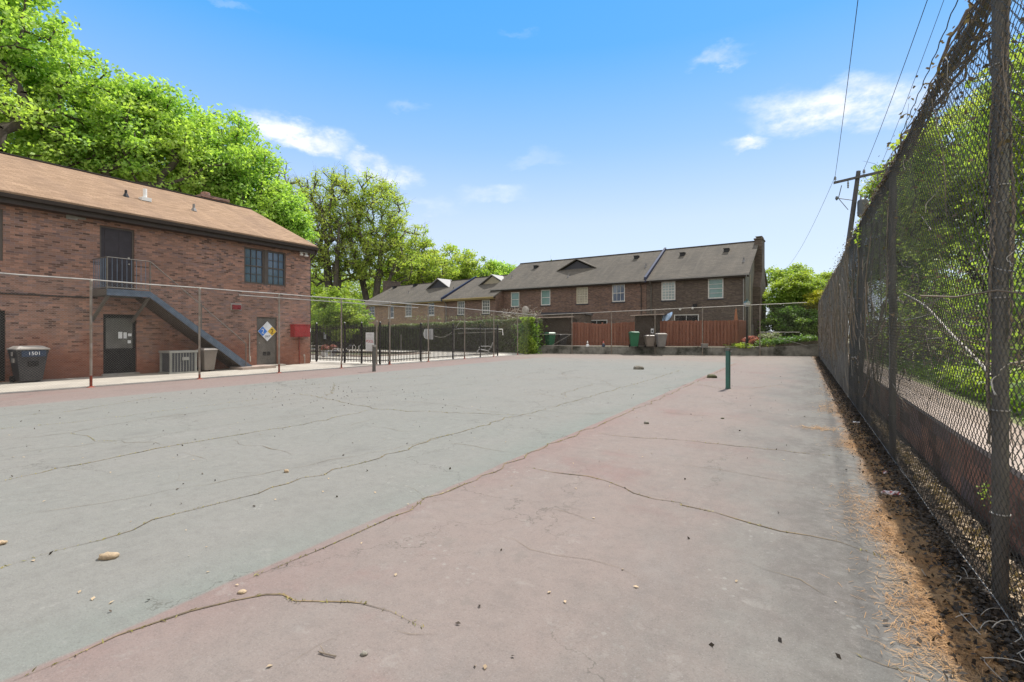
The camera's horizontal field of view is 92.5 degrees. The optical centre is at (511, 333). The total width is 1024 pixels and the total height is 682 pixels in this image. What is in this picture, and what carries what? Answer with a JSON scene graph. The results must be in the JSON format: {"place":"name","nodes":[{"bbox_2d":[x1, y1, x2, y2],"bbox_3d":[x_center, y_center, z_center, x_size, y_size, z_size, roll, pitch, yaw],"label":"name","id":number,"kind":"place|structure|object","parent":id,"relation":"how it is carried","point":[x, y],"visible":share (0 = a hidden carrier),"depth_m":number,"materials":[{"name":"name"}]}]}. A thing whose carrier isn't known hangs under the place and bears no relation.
{"place":"outdoors","nodes":[
{"label":"outdoors","id":0,"kind":"place"},
{"bbox_2d":[0,151,318,381],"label":"brick building","id":1,"kind":"structure","parent":0,"point":[57,220],"depth_m":18.53,"materials":[{"name":"brown"}]},
{"bbox_2d":[0,209,2,260],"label":"window","id":2,"kind":"structure","parent":1,"relation":"in","point":[1,210],"depth_m":15.24,"materials":[{"name":"brown metal"}]},
{"bbox_2d":[0,310,4,380],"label":"door","id":3,"kind":"structure","parent":1,"relation":"in","point":[2,321],"depth_m":15.29,"materials":[{"name":"black metal"}]},
{"bbox_2d":[100,225,133,289],"bbox_3d":[-14.379,-2.695,17.830,0.117,2.290,1.050,0,0,31],"label":"door","id":4,"kind":"structure","parent":1,"relation":"in","point":[114,242],"depth_m":17.86,"materials":[{"name":"brown metal"}]},
{"bbox_2d":[103,314,135,373],"bbox_3d":[-14.373,0.405,17.925,0.050,2.190,1.020,0,0,31],"label":"door","id":5,"kind":"structure","parent":1,"relation":"in","point":[120,357],"depth_m":17.92,"materials":[{"name":"black metal"}]},
{"bbox_2d":[244,247,263,284],"bbox_3d":[-11.750,-3.055,22.282,0.080,1.610,0.950,0,0,31],"label":"window","id":6,"kind":"structure","parent":1,"relation":"in","point":[253,258],"depth_m":22.30,"materials":[{"name":"blue glass"}]},
{"bbox_2d":[257,317,276,364],"bbox_3d":[-11.432,0.350,22.802,0.117,2.200,1.010,0,0,31],"label":"door","id":7,"kind":"structure","parent":1,"relation":"in","point":[260,343],"depth_m":22.82,"materials":[{"name":"grey metal"}]},
{"bbox_2d":[258,321,275,340],"bbox_3d":[-11.360,-0.090,22.754,0.030,0.920,0.920,0,0,31],"label":"hazard sign","id":8,"kind":"object","parent":7,"relation":"attached to","point":[266,331],"visible":0.88,"depth_m":22.75,"materials":[{"name":"metal"}]},
{"bbox_2d":[267,250,284,285],"bbox_3d":[-11.194,-3.055,23.219,0.080,1.610,0.950,0,0,31],"label":"window","id":9,"kind":"structure","parent":1,"relation":"in","point":[275,260],"depth_m":23.22,"materials":[{"name":"blue glass"}]},
{"bbox_2d":[290,324,310,363],"bbox_3d":[-10.382,0.535,24.098,0.358,1.930,0.950,0,0,31],"label":"sign","id":10,"kind":"object","parent":1,"relation":"attached to","point":[307,330],"depth_m":23.93,"materials":[{"name":"red metal"}]},
{"bbox_2d":[0,362,376,393],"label":"walkway","id":11,"kind":"structure","parent":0,"point":[216,373],"depth_m":16.46,"materials":[{"name":"concrete"}]},
{"bbox_2d":[6,346,49,381],"bbox_3d":[-15.090,0.957,15.281,0.939,1.120,0.778,0,0,31],"label":"wheelie bin","id":12,"kind":"object","parent":11,"relation":"on","point":[34,361],"visible":0.94,"depth_m":15.06,"materials":[{"name":"black plastic"}]},
{"bbox_2d":[158,350,197,373],"bbox_3d":[-12.767,1.090,18.763,0.840,0.860,1.020,0,0,31],"label":"air conditioner","id":13,"kind":"object","parent":11,"relation":"on","point":[186,361],"visible":0.9,"depth_m":18.51,"materials":[{"name":"metal"}]},
{"bbox_2d":[92,256,275,369],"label":"steel staircase","id":14,"kind":"structure","parent":11,"relation":"on","point":[236,360],"depth_m":18.38,"materials":[{"name":"metal"}]},
{"bbox_2d":[196,348,217,370],"bbox_3d":[-12.192,1.050,19.573,0.657,0.932,0.540,0,0,31],"label":"wheelie bin","id":15,"kind":"object","parent":11,"relation":"on","point":[207,357],"visible":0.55,"depth_m":19.40,"materials":[{"name":"grey plastic"}]},
{"bbox_2d":[311,348,521,364],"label":"pool deck","id":16,"kind":"structure","parent":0,"point":[440,358],"depth_m":29.69,"materials":[{"name":"concrete"}]},
{"bbox_2d":[311,322,362,363],"bbox_3d":[-10.955,0.485,26.722,7.900,2.130,0.090,0,0,31],"label":"picket fence","id":17,"kind":"object","parent":16,"relation":"on","point":[343,343],"visible":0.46,"depth_m":25.54,"materials":[{"name":"black metal"}]},
{"bbox_2d":[362,324,378,361],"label":"picket gate","id":18,"kind":"structure","parent":17,"relation":"attached to","point":[370,353],"depth_m":24.52,"materials":[{"name":"black metal"}]},
{"bbox_2d":[366,332,373,350],"bbox_3d":[-7.060,0.425,24.336,0.576,0.930,0.022,0,0,31],"label":"notice board","id":19,"kind":"object","parent":18,"relation":"attached to","point":[370,342],"visible":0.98,"depth_m":24.34,"materials":[{"name":"white"}]},
{"bbox_2d":[311,349,427,356],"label":"swimming pool","id":20,"kind":"structure","parent":16,"relation":"in","point":[371,352],"depth_m":35.09,"materials":[{"name":"grey liquid"}]},
{"bbox_2d":[379,322,498,364],"bbox_3d":[-3.717,0.485,28.741,0.090,2.130,10.945,0,0,31],"label":"picket fence","id":21,"kind":"object","parent":16,"relation":"on","point":[482,339],"visible":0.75,"depth_m":27.84,"materials":[{"name":"black metal"}]},
{"bbox_2d":[0,353,1023,681],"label":"court","id":22,"kind":"object","parent":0,"point":[678,609],"visible":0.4,"depth_m":3.85,"materials":[{"name":"paint"}]},
{"bbox_2d":[98,552,119,559],"bbox_3d":[-2.778,1.530,3.376,0.124,0.043,0.075,0,0,-4],"label":"rock","id":23,"kind":"object","parent":22,"relation":"on","point":[108,555],"visible":1,"depth_m":3.35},
{"bbox_2d":[0,272,536,392],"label":"chain link fence","id":24,"kind":"object","parent":22,"relation":"on","point":[91,376],"visible":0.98,"depth_m":17.69,"materials":[{"name":"grey metal"}]},
{"bbox_2d":[372,345,376,371],"bbox_3d":[-5.569,1.009,19.830,0.124,1.082,0.195,0,0,-41],"label":"net post","id":25,"kind":"object","parent":22,"relation":"on","point":[373,358],"visible":1,"depth_m":19.82,"materials":[{"name":"metal"}]},
{"bbox_2d":[11,365,849,659],"bbox_3d":[1.090,1.542,15.828,15.717,0.041,25.951,0,0,31],"label":"dark debris","id":26,"kind":"object","parent":22,"relation":"on","point":[779,640],"visible":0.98,"depth_m":4.63,"materials":[{"name":"black plant"}]},
{"bbox_2d":[1,364,929,680],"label":"dry grass tufts","id":27,"kind":"object","parent":22,"relation":"on","point":[371,526],"visible":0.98,"depth_m":4.46,"materials":[{"name":"plant"}]},
{"bbox_2d":[32,370,899,668],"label":"fallen petals","id":28,"kind":"object","parent":22,"relation":"on","point":[394,574],"visible":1,"depth_m":2.99,"materials":[{"name":"beige plant"}]},
{"bbox_2d":[0,371,932,680],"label":"court cracks","id":29,"kind":"object","parent":22,"relation":"on","point":[400,513],"visible":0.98,"depth_m":4.32,"materials":[{"name":"soil"}]},
{"bbox_2d":[538,344,818,355],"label":"wall","id":30,"kind":"structure","parent":22,"relation":"on","point":[804,350],"depth_m":35.04,"materials":[{"name":"concrete"}]},
{"bbox_2d":[537,302,818,355],"bbox_3d":[11.283,-0.284,35.295,19.376,3.667,0.086,0,0,14],"label":"chain link fence","id":31,"kind":"object","parent":30,"relation":"on","point":[759,320],"visible":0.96,"depth_m":34.80,"materials":[{"name":"metal"}]},
{"bbox_2d":[725,348,732,388],"bbox_3d":[6.056,0.984,13.658,0.119,1.132,0.190,0,0,-41],"label":"net post","id":32,"kind":"object","parent":22,"relation":"on","point":[728,350],"visible":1,"depth_m":13.64,"materials":[{"name":"metal"}]},
{"bbox_2d":[795,357,1023,681],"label":"pine needle litter","id":33,"kind":"object","parent":22,"relation":"on","point":[991,664],"visible":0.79,"depth_m":2.90,"materials":[{"name":"plant"}]},
{"bbox_2d":[813,356,1023,681],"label":"dark leaf litter","id":34,"kind":"object","parent":22,"relation":"on","point":[956,558],"visible":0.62,"depth_m":3.33,"materials":[{"name":"plant"}]},
{"bbox_2d":[818,0,1023,640],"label":"chain link fence","id":35,"kind":"object","parent":22,"relation":"on","point":[999,473],"visible":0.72,"depth_m":3.57,"materials":[{"name":"grey metal"}]},
{"bbox_2d":[818,0,1023,459],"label":"dead vines","id":36,"kind":"object","parent":35,"relation":"attached to","point":[843,322],"visible":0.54,"depth_m":4.10,"materials":[{"name":"plant"}]},
{"bbox_2d":[820,0,1023,382],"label":"dead vine leaves","id":37,"kind":"object","parent":35,"relation":"attached to","point":[966,112],"visible":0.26,"depth_m":4.04,"materials":[{"name":"plant"}]},
{"bbox_2d":[845,0,1023,680],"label":"pale dead stems","id":38,"kind":"object","parent":35,"relation":"attached to","point":[984,369],"visible":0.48,"depth_m":3.02,"materials":[{"name":"plant"}]},
{"bbox_2d":[854,395,1023,616],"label":"dry leaf drift","id":39,"kind":"object","parent":22,"relation":"on","point":[1011,580],"visible":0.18,"depth_m":3.72,"materials":[{"name":"plant"}]},
{"bbox_2d":[4,0,1023,331],"label":"sky","id":40,"kind":"structure","parent":0,"point":[519,131],"materials":[{"name":"blue"}]},
{"bbox_2d":[311,334,848,355],"bbox_3d":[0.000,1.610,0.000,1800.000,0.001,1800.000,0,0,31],"label":"ground","id":41,"kind":"structure","parent":0,"point":[371,354],"depth_m":38.96,"materials":[{"name":"concrete"}]},
{"bbox_2d":[0,0,129,172],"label":"maple tree","id":42,"kind":"object","parent":41,"relation":"on","point":[23,71],"visible":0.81,"depth_m":28.50,"materials":[{"name":"green plant"}]},
{"bbox_2d":[13,66,243,195],"bbox_3d":[-25.918,-8.243,33.658,13.416,19.643,9.189,0,0,-19],"label":"maple tree","id":43,"kind":"object","parent":41,"relation":"on","point":[153,133],"visible":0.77,"depth_m":32.55,"materials":[{"name":"green plant"}]},
{"bbox_2d":[153,103,319,243],"bbox_3d":[-21.538,-7.834,38.197,11.659,18.780,7.819,0,0,-3],"label":"maple tree","id":44,"kind":"object","parent":41,"relation":"on","point":[248,183],"visible":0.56,"depth_m":37.11,"materials":[{"name":"green plant"}]},
{"bbox_2d":[285,166,370,296],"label":"oak tree","id":45,"kind":"object","parent":41,"relation":"on","point":[322,228],"visible":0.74,"depth_m":77.41,"materials":[{"name":"green plant"}]},
{"bbox_2d":[311,285,374,348],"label":"round tree","id":46,"kind":"object","parent":41,"relation":"on","point":[334,292],"visible":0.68,"depth_m":47.27,"materials":[{"name":"green plant"}]},
{"bbox_2d":[311,268,397,336],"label":"undergrowth","id":47,"kind":"object","parent":41,"relation":"on","point":[355,293],"visible":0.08,"depth_m":92.00,"materials":[{"name":"green plant"}]},
{"bbox_2d":[321,165,428,301],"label":"oak tree","id":48,"kind":"object","parent":41,"relation":"on","point":[372,248],"visible":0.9,"depth_m":80.02,"materials":[{"name":"green plant"}]},
{"bbox_2d":[372,222,459,284],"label":"oak tree","id":49,"kind":"object","parent":41,"relation":"on","point":[428,273],"visible":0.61,"depth_m":86.12,"materials":[{"name":"green plant"}]},
{"bbox_2d":[359,276,475,327],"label":"townhouse","id":50,"kind":"structure","parent":41,"relation":"on","point":[434,292],"depth_m":62.22,"materials":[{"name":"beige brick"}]},
{"bbox_2d":[311,311,543,352],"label":"hedge","id":51,"kind":"object","parent":41,"relation":"on","point":[508,347],"visible":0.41,"depth_m":41.69,"materials":[{"name":"green plant"}]},
{"bbox_2d":[405,240,458,283],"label":"woodland tree","id":52,"kind":"object","parent":41,"relation":"on","point":[448,269],"visible":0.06,"depth_m":89.84,"materials":[{"name":"green plant"}]},
{"bbox_2d":[429,242,478,279],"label":"woodland tree","id":53,"kind":"object","parent":41,"relation":"on","point":[466,255],"visible":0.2,"depth_m":92.32,"materials":[{"name":"green plant"}]},
{"bbox_2d":[440,274,507,327],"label":"townhouse","id":54,"kind":"structure","parent":41,"relation":"on","point":[477,294],"depth_m":54.91,"materials":[{"name":"brown brick"}]},
{"bbox_2d":[457,301,464,315],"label":"window","id":55,"kind":"structure","parent":54,"relation":"in","point":[460,304],"depth_m":55.36,"materials":[{"name":"white glass"}]},
{"bbox_2d":[481,300,489,314],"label":"window","id":56,"kind":"structure","parent":54,"relation":"in","point":[485,303],"depth_m":53.07,"materials":[{"name":"white glass"}]},
{"bbox_2d":[456,256,494,279],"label":"woodland tree","id":57,"kind":"object","parent":41,"relation":"on","point":[482,271],"visible":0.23,"depth_m":92.56,"materials":[{"name":"green plant"}]},
{"bbox_2d":[483,258,511,275],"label":"woodland tree","id":58,"kind":"object","parent":41,"relation":"on","point":[498,266],"visible":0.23,"depth_m":96.49,"materials":[{"name":"green plant"}]},
{"bbox_2d":[512,317,546,353],"bbox_3d":[1.315,0.183,37.122,3.065,2.906,2.043,0,0,8],"label":"climbing vine","id":59,"kind":"object","parent":41,"relation":"on","point":[532,347],"visible":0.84,"depth_m":36.67,"materials":[{"name":"green plant"}]},
{"bbox_2d":[848,358,1023,559],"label":"retaining wall","id":60,"kind":"structure","parent":41,"relation":"on","point":[1021,482],"depth_m":4.54,"materials":[{"name":"concrete"}]},
{"bbox_2d":[848,355,1023,448],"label":"path","id":61,"kind":"structure","parent":0,"point":[1020,440],"depth_m":6.13,"materials":[{"name":"concrete"}]},
{"bbox_2d":[856,346,1023,425],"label":"bank","id":62,"kind":"structure","parent":0,"point":[1014,420],"depth_m":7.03,"materials":[{"name":"plant"}]},
{"bbox_2d":[834,164,885,258],"bbox_3d":[19.035,-4.006,26.967,2.558,10.150,0.531,0,0,38],"label":"utility pole","id":63,"kind":"object","parent":62,"relation":"on","point":[861,207],"visible":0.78,"depth_m":27.02,"materials":[{"name":"wood"}]},
{"bbox_2d":[835,0,857,174],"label":"overhead wire","id":64,"kind":"object","parent":63,"relation":"attached to","point":[848,78],"visible":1,"depth_m":16.83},
{"bbox_2d":[864,0,927,168],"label":"overhead wire","id":65,"kind":"object","parent":63,"relation":"attached to","point":[900,74],"visible":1,"depth_m":16.57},
{"bbox_2d":[878,0,943,170],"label":"overhead wire","id":66,"kind":"object","parent":63,"relation":"attached to","point":[916,74],"visible":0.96,"depth_m":16.38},
{"bbox_2d":[880,0,957,178],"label":"overhead wire","id":67,"kind":"object","parent":63,"relation":"attached to","point":[929,69],"visible":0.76,"depth_m":15.92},
{"bbox_2d":[858,152,958,321],"bbox_3d":[23.239,-5.214,28.178,6.081,11.770,5.871,0,0,31],"label":"tree","id":68,"kind":"object","parent":62,"relation":"on","point":[869,189],"visible":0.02,"depth_m":28.27,"materials":[{"name":"green plant"}]},
{"bbox_2d":[819,278,1023,382],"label":"dry brush","id":69,"kind":"object","parent":62,"relation":"on","point":[1019,338],"visible":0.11,"depth_m":10.21,"materials":[{"name":"plant"}]},
{"bbox_2d":[868,249,987,324],"bbox_3d":[34.339,-4.510,40.681,10.281,10.368,8.807,0,0,31],"label":"tree","id":70,"kind":"object","parent":62,"relation":"on","point":[930,286],"visible":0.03,"depth_m":39.12,"materials":[{"name":"green plant"}]},
{"bbox_2d":[866,215,1023,386],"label":"bank undergrowth","id":71,"kind":"object","parent":62,"relation":"on","point":[1014,312],"visible":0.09,"depth_m":14.86,"materials":[{"name":"green plant"}]},
{"bbox_2d":[869,142,1023,372],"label":"hanging vine leaves","id":72,"kind":"object","parent":62,"relation":"on","point":[1020,266],"visible":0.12,"depth_m":12.29,"materials":[{"name":"plant"}]},
{"bbox_2d":[875,88,1023,337],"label":"tree","id":73,"kind":"object","parent":62,"relation":"on","point":[892,146],"visible":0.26,"depth_m":19.29,"materials":[{"name":"green plant"}]},
{"bbox_2d":[921,239,1023,318],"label":"tree","id":74,"kind":"object","parent":62,"relation":"on","point":[1017,258],"visible":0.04,"depth_m":34.87,"materials":[{"name":"green plant"}]},
{"bbox_2d":[931,32,1023,234],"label":"tree","id":75,"kind":"object","parent":62,"relation":"on","point":[1019,158],"visible":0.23,"depth_m":13.56,"materials":[{"name":"green plant"}]},
{"bbox_2d":[935,359,1023,411],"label":"broad leaf plants","id":76,"kind":"object","parent":62,"relation":"on","point":[1016,390],"visible":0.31,"depth_m":7.25,"materials":[{"name":"green plant"}]},
{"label":"yard","id":77,"kind":"structure","parent":0,"visible":0},
{"bbox_2d":[544,332,555,344],"bbox_3d":[2.952,0.461,38.218,0.670,1.060,0.811,0,0,-29],"label":"wheelie bin","id":78,"kind":"object","parent":77,"relation":"on","point":[550,340],"visible":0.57,"depth_m":37.97,"materials":[{"name":"green plastic"}]},
{"bbox_2d":[538,316,577,344],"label":"shed","id":79,"kind":"structure","parent":77,"relation":"on","point":[564,327],"depth_m":39.37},
{"bbox_2d":[541,322,550,344],"bbox_3d":[2.724,0.045,39.688,0.850,1.909,0.018,0,0,20],"label":"door","id":80,"kind":"structure","parent":79,"relation":"in","point":[545,324],"depth_m":39.68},
{"bbox_2d":[541,312,592,322],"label":"lean to","id":81,"kind":"object","parent":77,"relation":"on","point":[579,316],"visible":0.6,"depth_m":42.56,"materials":[{"name":"brown wood"}]},
{"bbox_2d":[490,247,665,327],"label":"townhouse","id":82,"kind":"structure","parent":77,"relation":"on","point":[605,284],"depth_m":49.25,"materials":[{"name":"brown brick"}]},
{"bbox_2d":[510,292,519,307],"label":"window","id":83,"kind":"structure","parent":82,"relation":"in","point":[514,295],"depth_m":52.49,"materials":[{"name":"teal glass"}]},
{"bbox_2d":[540,290,550,305],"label":"window","id":84,"kind":"structure","parent":82,"relation":"in","point":[545,294],"depth_m":50.44,"materials":[{"name":"teal glass"}]},
{"bbox_2d":[576,287,587,304],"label":"window","id":85,"kind":"structure","parent":82,"relation":"in","point":[581,292],"depth_m":48.11,"materials":[{"name":"beige glass"}]},
{"bbox_2d":[611,284,624,302],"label":"window","id":86,"kind":"structure","parent":82,"relation":"in","point":[618,291],"depth_m":46.06,"materials":[{"name":"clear glass"}]},
{"bbox_2d":[572,322,634,345],"bbox_3d":[7.029,0.057,37.817,4.788,1.886,0.175,0,0,20],"label":"board fence","id":87,"kind":"object","parent":77,"relation":"on","point":[583,338],"visible":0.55,"depth_m":37.80,"materials":[{"name":"red wood"}]},
{"bbox_2d":[628,331,639,346],"bbox_3d":[8.791,0.432,35.322,0.713,1.120,0.862,0,0,6],"label":"wheelie bin","id":88,"kind":"object","parent":77,"relation":"on","point":[633,337],"visible":1,"depth_m":35.00,"materials":[{"name":"green plastic"}]},
{"bbox_2d":[630,314,667,346],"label":"shed","id":89,"kind":"structure","parent":77,"relation":"on","point":[645,330],"depth_m":36.47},
{"bbox_2d":[643,320,653,346],"bbox_3d":[10.142,-0.006,36.411,0.850,2.012,0.048,0,0,28],"label":"door","id":90,"kind":"structure","parent":89,"relation":"in","point":[646,331],"depth_m":36.45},
{"bbox_2d":[644,335,654,346],"bbox_3d":[9.821,0.560,35.021,0.670,0.863,0.811,0,0,0],"label":"wheelie bin","id":91,"kind":"object","parent":77,"relation":"on","point":[649,340],"visible":1,"depth_m":34.72,"materials":[{"name":"grey plastic"}]},
{"bbox_2d":[655,333,667,346],"bbox_3d":[10.491,0.491,34.522,0.691,1.001,0.837,0,0,0],"label":"wheelie bin","id":92,"kind":"object","parent":77,"relation":"on","point":[661,338],"visible":1,"depth_m":34.22,"materials":[{"name":"grey plastic"}]},
{"bbox_2d":[660,320,737,346],"bbox_3d":[13.508,0.026,35.485,5.369,1.948,0.175,0,0,12],"label":"board fence","id":93,"kind":"object","parent":77,"relation":"on","point":[680,338],"visible":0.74,"depth_m":35.41,"materials":[{"name":"red wood"}]},
{"bbox_2d":[646,236,767,338],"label":"townhouse","id":94,"kind":"structure","parent":77,"relation":"on","point":[714,276],"depth_m":42.89,"materials":[{"name":"brown brick"}]},
{"bbox_2d":[661,281,675,301],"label":"window","id":95,"kind":"structure","parent":94,"relation":"in","point":[667,288],"depth_m":43.43,"materials":[{"name":"white glass"}]},
{"bbox_2d":[674,314,698,320],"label":"window","id":96,"kind":"structure","parent":94,"relation":"in","point":[685,317],"depth_m":42.56,"materials":[{"name":"black glass"}]},
{"bbox_2d":[707,278,723,299],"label":"window","id":97,"kind":"structure","parent":94,"relation":"in","point":[715,286],"depth_m":41.24,"materials":[{"name":"teal glass"}]},
{"bbox_2d":[738,320,745,343],"bbox_3d":[17.055,0.011,36.342,0.175,1.979,3.394,0,0,36],"label":"board fence","id":98,"kind":"object","parent":77,"relation":"on","point":[741,329],"visible":0.6,"depth_m":35.87,"materials":[{"name":"red wood"}]},
{"bbox_2d":[744,299,750,345],"bbox_3d":[16.402,-0.725,34.200,0.380,3.440,0.380,0,0,0],"label":"lamp post","id":99,"kind":"object","parent":77,"relation":"on","point":[746,302],"visible":0.98,"depth_m":34.15,"materials":[{"name":"black metal"}]},
{"bbox_2d":[765,265,784,284],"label":"background tree","id":100,"kind":"object","parent":77,"relation":"on","point":[774,274],"visible":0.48,"depth_m":61.62,"materials":[{"name":"green plant"}]},
{"bbox_2d":[752,341,817,347],"bbox_3d":[19.097,0.830,36.142,4.641,0.640,5.000,0,0,14],"label":"soil mound","id":101,"kind":"object","parent":77,"relation":"on","point":[804,343],"visible":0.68,"depth_m":33.49,"materials":[{"name":"brown soil"}]},
{"bbox_2d":[758,331,781,339],"bbox_3d":[19.088,0.406,36.137,1.568,1.138,1.425,0,0,-37],"label":"flowering bush","id":102,"kind":"object","parent":101,"relation":"on","point":[774,334],"visible":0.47,"depth_m":35.94,"materials":[{"name":"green plant"}]},
{"bbox_2d":[753,333,817,345],"bbox_3d":[19.264,0.480,35.226,4.065,0.998,3.278,0,0,14],"label":"ground ivy","id":103,"kind":"object","parent":101,"relation":"on","point":[798,339],"visible":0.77,"depth_m":33.97,"materials":[{"name":"green plant"}]},
{"bbox_2d":[756,300,818,338],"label":"tall shrub","id":104,"kind":"object","parent":77,"relation":"on","point":[784,323],"visible":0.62,"depth_m":40.66,"materials":[{"name":"green plant"}]},
{"bbox_2d":[762,270,813,314],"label":"tall shrub","id":105,"kind":"object","parent":77,"relation":"on","point":[775,295],"visible":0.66,"depth_m":43.00,"materials":[{"name":"green plant"}]},
{"bbox_2d":[771,262,814,281],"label":"background tree","id":106,"kind":"object","parent":77,"relation":"on","point":[798,268],"visible":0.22,"depth_m":59.39,"materials":[{"name":"green plant"}]},
{"bbox_2d":[788,308,818,340],"bbox_3d":[24.902,-0.241,40.583,4.072,3.720,3.995,0,0,31],"label":"tall shrub","id":107,"kind":"object","parent":77,"relation":"on","point":[814,320],"visible":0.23,"depth_m":39.66,"materials":[{"name":"green plant"}]},
{"bbox_2d":[786,276,825,304],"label":"tall shrub","id":108,"kind":"object","parent":77,"relation":"on","point":[812,285],"visible":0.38,"depth_m":42.15,"materials":[{"name":"green plant"}]},
{"bbox_2d":[797,289,823,313],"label":"tall shrub","id":109,"kind":"object","parent":77,"relation":"on","point":[811,297],"visible":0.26,"depth_m":40.71,"materials":[{"name":"green plant"}]},
{"bbox_2d":[809,270,850,289],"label":"background tree","id":110,"kind":"object","parent":77,"relation":"on","point":[825,276],"visible":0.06,"depth_m":51.32,"materials":[{"name":"green plant"}]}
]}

